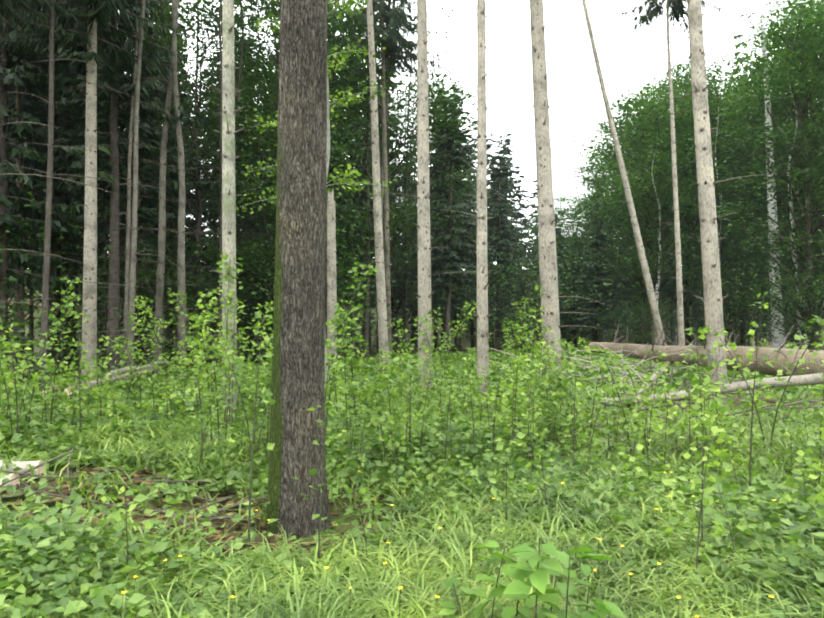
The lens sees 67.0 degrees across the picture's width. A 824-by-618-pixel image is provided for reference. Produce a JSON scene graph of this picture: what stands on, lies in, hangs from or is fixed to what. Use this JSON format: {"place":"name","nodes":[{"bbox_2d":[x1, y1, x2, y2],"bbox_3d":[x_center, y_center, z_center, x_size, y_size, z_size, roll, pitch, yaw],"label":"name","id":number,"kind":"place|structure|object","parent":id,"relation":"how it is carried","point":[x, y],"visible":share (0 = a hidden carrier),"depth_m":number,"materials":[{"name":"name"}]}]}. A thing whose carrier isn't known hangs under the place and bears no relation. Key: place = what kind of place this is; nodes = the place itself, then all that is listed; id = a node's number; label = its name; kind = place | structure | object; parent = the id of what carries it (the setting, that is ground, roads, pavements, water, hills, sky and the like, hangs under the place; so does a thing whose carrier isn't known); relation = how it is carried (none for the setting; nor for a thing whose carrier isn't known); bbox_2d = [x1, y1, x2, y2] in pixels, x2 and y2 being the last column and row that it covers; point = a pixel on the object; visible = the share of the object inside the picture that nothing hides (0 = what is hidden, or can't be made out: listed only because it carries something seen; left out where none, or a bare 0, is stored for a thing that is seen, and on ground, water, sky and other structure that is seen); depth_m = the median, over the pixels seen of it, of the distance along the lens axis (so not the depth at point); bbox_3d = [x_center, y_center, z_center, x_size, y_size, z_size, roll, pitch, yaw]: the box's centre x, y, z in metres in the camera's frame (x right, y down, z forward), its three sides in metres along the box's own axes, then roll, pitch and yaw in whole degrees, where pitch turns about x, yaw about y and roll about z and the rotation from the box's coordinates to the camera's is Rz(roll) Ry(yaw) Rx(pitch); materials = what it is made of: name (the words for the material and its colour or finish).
{"place":"outdoors","nodes":[
{"label":"outdoors","id":0,"kind":"place"},
{"bbox_2d":[0,270,820,573],"bbox_3d":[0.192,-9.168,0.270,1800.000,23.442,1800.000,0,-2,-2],"label":"ground","id":1,"kind":"structure","parent":0,"point":[233,532],"depth_m":6.33,"materials":[{"name":"soil"}]},
{"bbox_2d":[0,0,77,142],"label":"conifer tree","id":2,"kind":"object","parent":1,"relation":"on","point":[10,4],"visible":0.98,"depth_m":16.94,"materials":[{"name":"green plant"}]},
{"bbox_2d":[0,0,83,365],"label":"forest spruce tree","id":3,"kind":"object","parent":1,"relation":"on","point":[13,70],"visible":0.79,"depth_m":21.14,"materials":[{"name":"green plant"}]},
{"bbox_2d":[0,0,104,382],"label":"spruce tree","id":4,"kind":"object","parent":1,"relation":"on","point":[41,64],"visible":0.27,"depth_m":22.55,"materials":[{"name":"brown plant"}]},
{"bbox_2d":[5,0,120,391],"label":"conifer tree","id":5,"kind":"object","parent":1,"relation":"on","point":[45,289],"visible":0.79,"depth_m":16.87,"materials":[{"name":"brown plant"}]},
{"bbox_2d":[0,0,145,376],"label":"forest spruce tree","id":6,"kind":"object","parent":1,"relation":"on","point":[35,164],"visible":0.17,"depth_m":25.08,"materials":[{"name":"green plant"}]},
{"bbox_2d":[39,25,106,376],"bbox_3d":[-14.870,-8.239,25.766,5.237,22.775,5.305,0,-2,-8],"label":"conifer tree","id":7,"kind":"object","parent":1,"relation":"on","point":[67,319],"visible":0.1,"depth_m":25.16,"materials":[{"name":"brown plant"}]},
{"bbox_2d":[8,7,147,370],"bbox_3d":[-15.851,-9.604,28.516,7.529,25.328,7.869,0,-2,5],"label":"forest spruce tree","id":8,"kind":"object","parent":1,"relation":"on","point":[74,322],"visible":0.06,"depth_m":28.27,"materials":[{"name":"green plant"}]},
{"bbox_2d":[0,0,188,381],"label":"conifer tree","id":9,"kind":"object","parent":1,"relation":"on","point":[95,54],"visible":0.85,"depth_m":19.27,"materials":[{"name":"beige plant"}]},
{"bbox_2d":[36,0,198,371],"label":"forest spruce tree","id":10,"kind":"object","parent":1,"relation":"on","point":[108,101],"visible":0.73,"depth_m":21.75,"materials":[{"name":"green plant"}]},
{"bbox_2d":[0,158,238,382],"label":"forest shrub","id":11,"kind":"object","parent":1,"relation":"on","point":[26,306],"visible":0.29,"depth_m":22.08,"materials":[{"name":"green plant"}]},
{"bbox_2d":[22,0,221,365],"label":"forest spruce tree","id":12,"kind":"object","parent":1,"relation":"on","point":[171,173],"visible":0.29,"depth_m":24.85,"materials":[{"name":"green plant"}]},
{"bbox_2d":[97,1,166,367],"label":"conifer tree","id":13,"kind":"object","parent":1,"relation":"on","point":[127,272],"visible":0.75,"depth_m":21.27,"materials":[{"name":"grey plant"}]},
{"bbox_2d":[27,0,240,326],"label":"tree","id":14,"kind":"object","parent":1,"relation":"on","point":[186,99],"visible":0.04,"depth_m":34.88,"materials":[{"name":"green plant"}]},
{"bbox_2d":[89,0,183,366],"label":"conifer tree","id":15,"kind":"object","parent":1,"relation":"on","point":[134,228],"visible":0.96,"depth_m":19.97,"materials":[{"name":"brown plant"}]},
{"bbox_2d":[20,224,272,375],"bbox_3d":[-10.504,0.016,24.547,10.666,7.274,10.454,-1,-3,34],"label":"forest shrub","id":16,"kind":"object","parent":1,"relation":"on","point":[153,291],"visible":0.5,"depth_m":24.09,"materials":[{"name":"green plant"}]},
{"bbox_2d":[97,7,201,363],"bbox_3d":[-14.074,-10.207,32.766,6.393,26.769,6.117,0,-2,4],"label":"forest spruce tree","id":17,"kind":"object","parent":1,"relation":"on","point":[121,204],"visible":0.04,"depth_m":32.61,"materials":[{"name":"green plant"}]},
{"bbox_2d":[97,0,218,360],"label":"forest spruce tree","id":18,"kind":"object","parent":1,"relation":"on","point":[204,204],"visible":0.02,"depth_m":37.16,"materials":[{"name":"green plant"}]},
{"bbox_2d":[83,0,242,376],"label":"conifer tree","id":19,"kind":"object","parent":1,"relation":"on","point":[159,301],"visible":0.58,"depth_m":22.03,"materials":[{"name":"brown plant"}]},
{"bbox_2d":[140,4,190,364],"bbox_3d":[-11.548,-8.168,29.878,3.972,22.491,4.047,0,-2,8],"label":"conifer tree","id":20,"kind":"object","parent":1,"relation":"on","point":[171,257],"visible":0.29,"depth_m":29.10,"materials":[{"name":"brown plant"}]},
{"bbox_2d":[100,281,255,364],"bbox_3d":[-10.416,0.862,28.763,8.218,4.645,8.579,0,-2,-3],"label":"forest shrub","id":21,"kind":"object","parent":1,"relation":"on","point":[167,319],"visible":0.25,"depth_m":28.12,"materials":[{"name":"green plant"}]},
{"bbox_2d":[103,0,254,376],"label":"conifer tree","id":22,"kind":"object","parent":1,"relation":"on","point":[181,285],"visible":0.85,"depth_m":21.91,"materials":[{"name":"brown plant"}]},
{"bbox_2d":[0,447,360,545],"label":"dead branches","id":23,"kind":"object","parent":1,"relation":"on","point":[23,473],"visible":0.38,"depth_m":6.01,"materials":[{"name":"brown wood"}]},
{"bbox_2d":[8,0,373,366],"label":"tree","id":24,"kind":"object","parent":1,"relation":"on","point":[196,241],"visible":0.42,"depth_m":27.04,"materials":[{"name":"green plant"}]},
{"bbox_2d":[172,0,244,416],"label":"tree trunk","id":25,"kind":"object","parent":1,"relation":"on","point":[228,133],"visible":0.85,"depth_m":10.61,"materials":[{"name":"beige plant"}]},
{"bbox_2d":[175,0,265,367],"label":"conifer tree","id":26,"kind":"object","parent":1,"relation":"on","point":[220,211],"visible":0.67,"depth_m":24.57,"materials":[{"name":"grey plant"}]},
{"bbox_2d":[192,0,272,329],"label":"forest spruce tree","id":27,"kind":"object","parent":1,"relation":"on","point":[207,121],"visible":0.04,"depth_m":34.07,"materials":[{"name":"green plant"}]},
{"bbox_2d":[191,7,273,356],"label":"forest spruce tree","id":28,"kind":"object","parent":1,"relation":"on","point":[250,18],"visible":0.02,"depth_m":40.15,"materials":[{"name":"green plant"}]},
{"bbox_2d":[124,18,351,325],"bbox_3d":[-10.010,-6.706,36.678,13.818,19.818,14.014,2,-3,-35],"label":"tree","id":29,"kind":"object","parent":1,"relation":"on","point":[239,229],"visible":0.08,"depth_m":36.20,"materials":[{"name":"green plant"}]},
{"bbox_2d":[0,464,498,563],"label":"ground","id":30,"kind":"structure","parent":1,"relation":"on","point":[136,475],"depth_m":5.84,"materials":[{"name":"brown soil"}]},
{"bbox_2d":[164,209,363,354],"bbox_3d":[-7.971,-0.735,34.592,11.570,9.972,11.805,0,-2,-12],"label":"forest shrub","id":31,"kind":"object","parent":1,"relation":"on","point":[242,281],"visible":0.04,"depth_m":34.17,"materials":[{"name":"green plant"}]},
{"bbox_2d":[157,0,394,300],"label":"tree","id":32,"kind":"object","parent":1,"relation":"on","point":[258,181],"visible":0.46,"depth_m":27.41,"materials":[{"name":"green plant"}]},
{"bbox_2d":[172,0,416,285],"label":"tree","id":33,"kind":"object","parent":1,"relation":"on","point":[262,234],"visible":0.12,"depth_m":35.12,"materials":[{"name":"green plant"}]},
{"bbox_2d":[265,0,330,537],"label":"tree trunk","id":34,"kind":"object","parent":1,"relation":"on","point":[298,374],"visible":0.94,"depth_m":5.28,"materials":[{"name":"brown plant"}]},
{"bbox_2d":[212,262,401,361],"bbox_3d":[-5.718,0.513,32.363,10.708,6.634,10.925,1,-2,-23],"label":"forest shrub","id":35,"kind":"object","parent":1,"relation":"on","point":[325,312],"visible":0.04,"depth_m":31.59,"materials":[{"name":"green plant"}]},
{"bbox_2d":[124,0,490,353],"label":"tree","id":36,"kind":"object","parent":1,"relation":"on","point":[336,81],"visible":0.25,"depth_m":30.42,"materials":[{"name":"green plant"}]},
{"bbox_2d":[174,188,443,360],"bbox_3d":[-4.970,-0.628,28.011,13.350,8.077,13.938,0,-2,-10],"label":"forest shrub","id":37,"kind":"object","parent":1,"relation":"on","point":[341,268],"visible":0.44,"depth_m":27.22,"materials":[{"name":"green plant"}]},
{"bbox_2d":[236,0,396,380],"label":"young aspen tree","id":38,"kind":"object","parent":1,"relation":"on","point":[329,64],"visible":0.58,"depth_m":18.44,"materials":[{"name":"green plant"}]},
{"bbox_2d":[325,189,355,371],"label":"tree trunk","id":39,"kind":"object","parent":1,"relation":"on","point":[331,273],"visible":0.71,"depth_m":22.33,"materials":[{"name":"beige plant"}]},
{"bbox_2d":[325,13,393,301],"bbox_3d":[-3.946,-6.180,32.264,6.061,18.241,5.799,0,-2,4],"label":"forest spruce tree","id":40,"kind":"object","parent":1,"relation":"on","point":[341,198],"visible":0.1,"depth_m":32.01,"materials":[{"name":"green plant"}]},
{"bbox_2d":[326,10,401,352],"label":"forest spruce tree","id":41,"kind":"object","parent":1,"relation":"on","point":[351,289],"visible":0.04,"depth_m":40.94,"materials":[{"name":"green plant"}]},
{"bbox_2d":[336,56,413,358],"bbox_3d":[-1.442,-7.355,31.696,5.258,20.485,5.327,1,-2,-15],"label":"conifer tree","id":42,"kind":"object","parent":1,"relation":"on","point":[366,328],"visible":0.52,"depth_m":31.66,"materials":[{"name":"brown plant"}]},
{"bbox_2d":[241,0,510,278],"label":"tree","id":43,"kind":"object","parent":1,"relation":"on","point":[399,221],"visible":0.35,"depth_m":33.37,"materials":[{"name":"green plant"}]},
{"bbox_2d":[357,0,399,371],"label":"tree trunk","id":44,"kind":"object","parent":1,"relation":"on","point":[381,301],"visible":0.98,"depth_m":21.02,"materials":[{"name":"beige plant"}]},
{"bbox_2d":[327,0,442,355],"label":"conifer tree","id":45,"kind":"object","parent":1,"relation":"on","point":[394,18],"visible":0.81,"depth_m":29.73,"materials":[{"name":"needle"},{"name":"twig"},{"name":"pale bark"}]},
{"bbox_2d":[344,49,436,334],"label":"forest spruce tree","id":46,"kind":"object","parent":1,"relation":"on","point":[401,270],"visible":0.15,"depth_m":42.81,"materials":[{"name":"green plant"}]},
{"bbox_2d":[389,2,417,351],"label":"conifer tree","id":47,"kind":"object","parent":1,"relation":"on","point":[405,304],"visible":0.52,"depth_m":37.98,"materials":[{"name":"grey plant"}]},
{"bbox_2d":[0,346,823,617],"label":"undergrowth herbs","id":48,"kind":"object","parent":1,"relation":"on","point":[13,541],"visible":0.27,"depth_m":5.14,"materials":[{"name":"green plant"}]},
{"bbox_2d":[0,380,823,617],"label":"undergrowth grass","id":49,"kind":"structure","parent":1,"relation":"on","point":[377,603],"depth_m":4.39,"materials":[{"name":"green plant"}]},
{"bbox_2d":[0,277,823,576],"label":"undergrowth saplings","id":50,"kind":"object","parent":1,"relation":"on","point":[721,419],"visible":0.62,"depth_m":7.22,"materials":[{"name":"green plant"}]},
{"bbox_2d":[0,254,823,464],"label":"saplings","id":51,"kind":"object","parent":1,"relation":"on","point":[225,365],"visible":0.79,"depth_m":8.33,"materials":[{"name":"green plant"}]},
{"bbox_2d":[377,0,461,391],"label":"tree trunk","id":52,"kind":"object","parent":1,"relation":"on","point":[424,249],"visible":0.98,"depth_m":14.34,"materials":[{"name":"beige plant"}]},
{"bbox_2d":[342,249,513,356],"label":"forest shrub","id":53,"kind":"object","parent":1,"relation":"on","point":[400,306],"visible":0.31,"depth_m":41.07,"materials":[{"name":"green plant"}]},
{"bbox_2d":[352,68,527,327],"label":"tree","id":54,"kind":"object","parent":1,"relation":"on","point":[400,172],"visible":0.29,"depth_m":40.52,"materials":[{"name":"green plant"}]},
{"bbox_2d":[404,123,490,351],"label":"forest spruce tree","id":55,"kind":"object","parent":1,"relation":"on","point":[443,239],"visible":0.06,"depth_m":43.05,"materials":[{"name":"green plant"}]},
{"bbox_2d":[404,87,503,351],"bbox_3d":[2.257,-4.789,35.093,5.798,15.423,6.059,-1,-2,18],"label":"forest spruce tree","id":56,"kind":"object","parent":1,"relation":"on","point":[446,257],"visible":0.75,"depth_m":34.65,"materials":[{"name":"green plant"}]},
{"bbox_2d":[430,93,487,351],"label":"forest spruce tree","id":57,"kind":"object","parent":1,"relation":"on","point":[456,312],"visible":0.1,"depth_m":44.85,"materials":[{"name":"green plant"}]},
{"bbox_2d":[432,104,496,351],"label":"forest spruce tree","id":58,"kind":"object","parent":1,"relation":"on","point":[474,280],"visible":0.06,"depth_m":46.62,"materials":[{"name":"green plant"}]},
{"bbox_2d":[121,449,809,617],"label":"yellow flowers","id":59,"kind":"object","parent":1,"relation":"on","point":[622,546],"visible":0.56,"depth_m":3.73,"materials":[{"name":"yellow plant"}]},
{"bbox_2d":[436,0,511,393],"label":"tree trunk","id":60,"kind":"object","parent":1,"relation":"on","point":[482,314],"visible":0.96,"depth_m":12.59,"materials":[{"name":"beige plant"}]},
{"bbox_2d":[455,145,503,349],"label":"forest spruce tree","id":61,"kind":"object","parent":1,"relation":"on","point":[471,325],"visible":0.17,"depth_m":53.28,"materials":[{"name":"green plant"}]},
{"bbox_2d":[471,133,522,347],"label":"forest spruce tree","id":62,"kind":"object","parent":1,"relation":"on","point":[490,145],"visible":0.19,"depth_m":56.50,"materials":[{"name":"green plant"}]},
{"bbox_2d":[472,145,527,349],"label":"forest spruce tree","id":63,"kind":"object","parent":1,"relation":"on","point":[502,228],"visible":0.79,"depth_m":41.84,"materials":[{"name":"green plant"}]},
{"bbox_2d":[471,135,530,337],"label":"forest spruce tree","id":64,"kind":"object","parent":1,"relation":"on","point":[499,142],"visible":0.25,"depth_m":51.47,"materials":[{"name":"green plant"}]},
{"bbox_2d":[495,166,538,345],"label":"forest spruce tree","id":65,"kind":"object","parent":1,"relation":"on","point":[519,189],"visible":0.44,"depth_m":62.58,"materials":[{"name":"green plant"}]},
{"bbox_2d":[437,538,625,617],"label":"leafy plant","id":66,"kind":"object","parent":1,"relation":"on","point":[543,592],"visible":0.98,"depth_m":3.02,"materials":[{"name":"green plant"}]},
{"bbox_2d":[394,228,688,351],"bbox_3d":[6.932,-0.638,39.812,17.203,8.821,16.478,0,-2,-8],"label":"forest shrub","id":67,"kind":"object","parent":1,"relation":"on","point":[523,289],"visible":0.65,"depth_m":39.76,"materials":[{"name":"green plant"}]},
{"bbox_2d":[509,210,574,340],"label":"forest spruce tree","id":68,"kind":"object","parent":1,"relation":"on","point":[535,253],"visible":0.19,"depth_m":46.56,"materials":[{"name":"green plant"}]},
{"bbox_2d":[488,199,629,333],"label":"tree","id":69,"kind":"object","parent":1,"relation":"on","point":[559,218],"visible":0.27,"depth_m":49.18,"materials":[{"name":"green plant"}]},
{"bbox_2d":[527,0,609,389],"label":"tree trunk","id":70,"kind":"object","parent":1,"relation":"on","point":[548,278],"visible":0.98,"depth_m":14.07,"materials":[{"name":"beige plant"}]},
{"bbox_2d":[493,257,646,344],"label":"forest shrub","id":71,"kind":"object","parent":1,"relation":"on","point":[566,318],"visible":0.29,"depth_m":46.67,"materials":[{"name":"green plant"}]},
{"bbox_2d":[474,240,684,346],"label":"forest shrub","id":72,"kind":"object","parent":1,"relation":"on","point":[573,332],"visible":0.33,"depth_m":46.27,"materials":[{"name":"green plant"}]},
{"bbox_2d":[511,233,654,346],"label":"tree","id":73,"kind":"object","parent":1,"relation":"on","point":[567,250],"visible":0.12,"depth_m":48.31,"materials":[{"name":"green plant"}]},
{"bbox_2d":[531,191,641,341],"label":"tree","id":74,"kind":"object","parent":1,"relation":"on","point":[571,237],"visible":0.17,"depth_m":53.03,"materials":[{"name":"green plant"}]},
{"bbox_2d":[552,128,635,341],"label":"tree","id":75,"kind":"object","parent":1,"relation":"on","point":[576,179],"visible":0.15,"depth_m":61.23,"materials":[{"name":"green plant"}]},
{"bbox_2d":[488,335,706,385],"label":"dead branches","id":76,"kind":"object","parent":1,"relation":"on","point":[619,369],"visible":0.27,"depth_m":16.49,"materials":[{"name":"brown wood"}]},
{"bbox_2d":[559,189,645,341],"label":"forest spruce tree","id":77,"kind":"object","parent":1,"relation":"on","point":[601,237],"visible":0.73,"depth_m":45.08,"materials":[{"name":"green plant"}]},
{"bbox_2d":[561,74,688,343],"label":"tree","id":78,"kind":"object","parent":1,"relation":"on","point":[590,180],"visible":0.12,"depth_m":50.05,"materials":[{"name":"green plant"}]},
{"bbox_2d":[582,0,668,345],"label":"leaning spruce","id":79,"kind":"object","parent":1,"relation":"on","point":[652,301],"visible":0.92,"depth_m":28.79,"materials":[{"name":"beige plant"}]},
{"bbox_2d":[570,105,703,344],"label":"tree","id":80,"kind":"object","parent":1,"relation":"on","point":[632,238],"visible":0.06,"depth_m":51.66,"materials":[{"name":"green plant"}]},
{"bbox_2d":[583,287,701,345],"bbox_3d":[14.639,0.970,39.324,8.395,4.922,8.041,1,-2,-14],"label":"forest shrub","id":81,"kind":"object","parent":1,"relation":"on","point":[644,328],"visible":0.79,"depth_m":39.39,"materials":[{"name":"green plant"}]},
{"bbox_2d":[555,72,753,344],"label":"tree","id":82,"kind":"object","parent":1,"relation":"on","point":[650,128],"visible":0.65,"depth_m":40.82,"materials":[{"name":"green plant"}]},
{"bbox_2d":[536,69,773,344],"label":"tree","id":83,"kind":"object","parent":1,"relation":"on","point":[630,258],"visible":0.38,"depth_m":42.30,"materials":[{"name":"green plant"}]},
{"bbox_2d":[493,377,822,441],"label":"dead branches","id":84,"kind":"object","parent":1,"relation":"on","point":[788,406],"visible":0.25,"depth_m":10.32,"materials":[{"name":"brown wood"}]},
{"bbox_2d":[619,0,730,345],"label":"spruce trunk","id":85,"kind":"object","parent":1,"relation":"on","point":[654,8],"visible":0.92,"depth_m":27.91,"materials":[{"name":"beige plant"}]},
{"bbox_2d":[574,44,792,345],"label":"tree","id":86,"kind":"object","parent":1,"relation":"on","point":[685,76],"visible":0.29,"depth_m":43.97,"materials":[{"name":"green plant"}]},
{"bbox_2d":[603,43,765,345],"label":"tree","id":87,"kind":"object","parent":1,"relation":"on","point":[694,328],"visible":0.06,"depth_m":47.21,"materials":[{"name":"green plant"}]},
{"bbox_2d":[588,320,823,376],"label":"fallen spruce","id":88,"kind":"object","parent":1,"relation":"on","point":[781,355],"visible":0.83,"depth_m":14.23,"materials":[{"name":"beige wood"}]},
{"bbox_2d":[610,53,804,290],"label":"tree","id":89,"kind":"object","parent":1,"relation":"on","point":[715,156],"visible":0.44,"depth_m":41.19,"materials":[{"name":"green plant"}]},
{"bbox_2d":[644,0,777,404],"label":"tree trunk","id":90,"kind":"object","parent":1,"relation":"on","point":[712,299],"visible":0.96,"depth_m":11.32,"materials":[{"name":"beige plant"}]},
{"bbox_2d":[602,342,823,405],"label":"thin fallen stem","id":91,"kind":"object","parent":1,"relation":"on","point":[796,380],"visible":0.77,"depth_m":10.99,"materials":[{"name":"beige wood"}]},
{"bbox_2d":[661,260,795,346],"bbox_3d":[20.021,0.242,39.595,10.639,6.554,10.427,0,-2,-4],"label":"forest shrub","id":92,"kind":"object","parent":1,"relation":"on","point":[727,305],"visible":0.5,"depth_m":39.37,"materials":[{"name":"green plant"}]},
{"bbox_2d":[640,0,823,349],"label":"tree","id":93,"kind":"object","parent":1,"relation":"on","point":[807,244],"visible":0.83,"depth_m":34.24,"materials":[{"name":"green plant"}]},
{"bbox_2d":[685,70,823,342],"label":"tree","id":94,"kind":"object","parent":1,"relation":"on","point":[728,277],"visible":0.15,"depth_m":43.55,"materials":[{"name":"green plant"}]},
{"bbox_2d":[686,0,823,348],"bbox_3d":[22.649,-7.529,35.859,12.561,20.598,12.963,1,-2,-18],"label":"tree","id":95,"kind":"object","parent":1,"relation":"on","point":[799,53],"visible":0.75,"depth_m":35.55,"materials":[{"name":"green plant"}]},
{"bbox_2d":[692,240,823,349],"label":"forest shrub","id":96,"kind":"object","parent":1,"relation":"on","point":[805,318],"visible":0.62,"depth_m":33.76,"materials":[{"name":"green plant"}]},
{"bbox_2d":[698,0,823,349],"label":"tree","id":97,"kind":"object","parent":1,"relation":"on","point":[778,209],"visible":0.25,"depth_m":37.99,"materials":[{"name":"green plant"}]},
{"bbox_2d":[709,0,823,349],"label":"tree","id":98,"kind":"object","parent":1,"relation":"on","point":[751,34],"visible":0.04,"depth_m":42.41,"materials":[{"name":"green plant"}]},
{"bbox_2d":[760,0,785,347],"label":"birch trunk","id":99,"kind":"object","parent":1,"relation":"on","point":[780,339],"visible":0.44,"depth_m":36.73,"materials":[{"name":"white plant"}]},
{"bbox_2d":[760,2,823,281],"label":"tree foliage","id":100,"kind":"object","parent":1,"relation":"on","point":[820,163],"visible":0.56,"depth_m":33.98,"materials":[{"name":"green plant"}]},
{"bbox_2d":[118,0,818,269],"label":"sky","id":101,"kind":"structure","parent":0,"point":[572,79],"materials":[{"name":"white"}]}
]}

